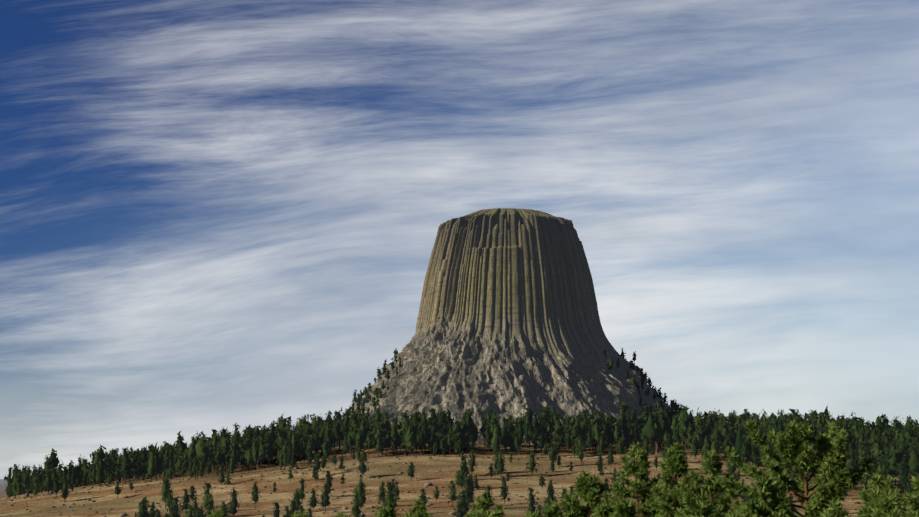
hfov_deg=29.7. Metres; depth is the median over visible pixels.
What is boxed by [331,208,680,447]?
devils tower
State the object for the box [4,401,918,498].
pine trees
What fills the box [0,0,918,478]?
sky
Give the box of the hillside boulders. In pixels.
[5,454,904,516]
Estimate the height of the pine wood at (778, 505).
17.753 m
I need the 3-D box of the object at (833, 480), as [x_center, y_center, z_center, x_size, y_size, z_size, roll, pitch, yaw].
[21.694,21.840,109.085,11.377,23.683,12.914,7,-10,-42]
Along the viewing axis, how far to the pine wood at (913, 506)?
94.33 m
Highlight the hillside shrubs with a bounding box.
[1,453,859,516]
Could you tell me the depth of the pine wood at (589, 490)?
102.22 m
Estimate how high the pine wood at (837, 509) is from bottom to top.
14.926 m
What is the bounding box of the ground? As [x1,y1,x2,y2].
[0,443,914,516]
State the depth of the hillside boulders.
1481.85 m
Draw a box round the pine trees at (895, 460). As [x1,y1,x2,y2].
[59,427,918,516]
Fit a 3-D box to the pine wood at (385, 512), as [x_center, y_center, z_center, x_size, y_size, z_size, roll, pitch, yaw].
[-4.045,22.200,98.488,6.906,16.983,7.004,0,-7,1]
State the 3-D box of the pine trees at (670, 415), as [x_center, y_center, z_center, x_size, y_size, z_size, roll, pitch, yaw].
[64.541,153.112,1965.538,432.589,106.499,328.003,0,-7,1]
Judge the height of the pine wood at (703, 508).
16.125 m
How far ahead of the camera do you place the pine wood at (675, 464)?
119.34 m
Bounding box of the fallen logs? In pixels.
[44,456,848,515]
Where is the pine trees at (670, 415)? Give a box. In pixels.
[341,348,682,423]
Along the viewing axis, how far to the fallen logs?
1554.55 m
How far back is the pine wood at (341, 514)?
95.47 m

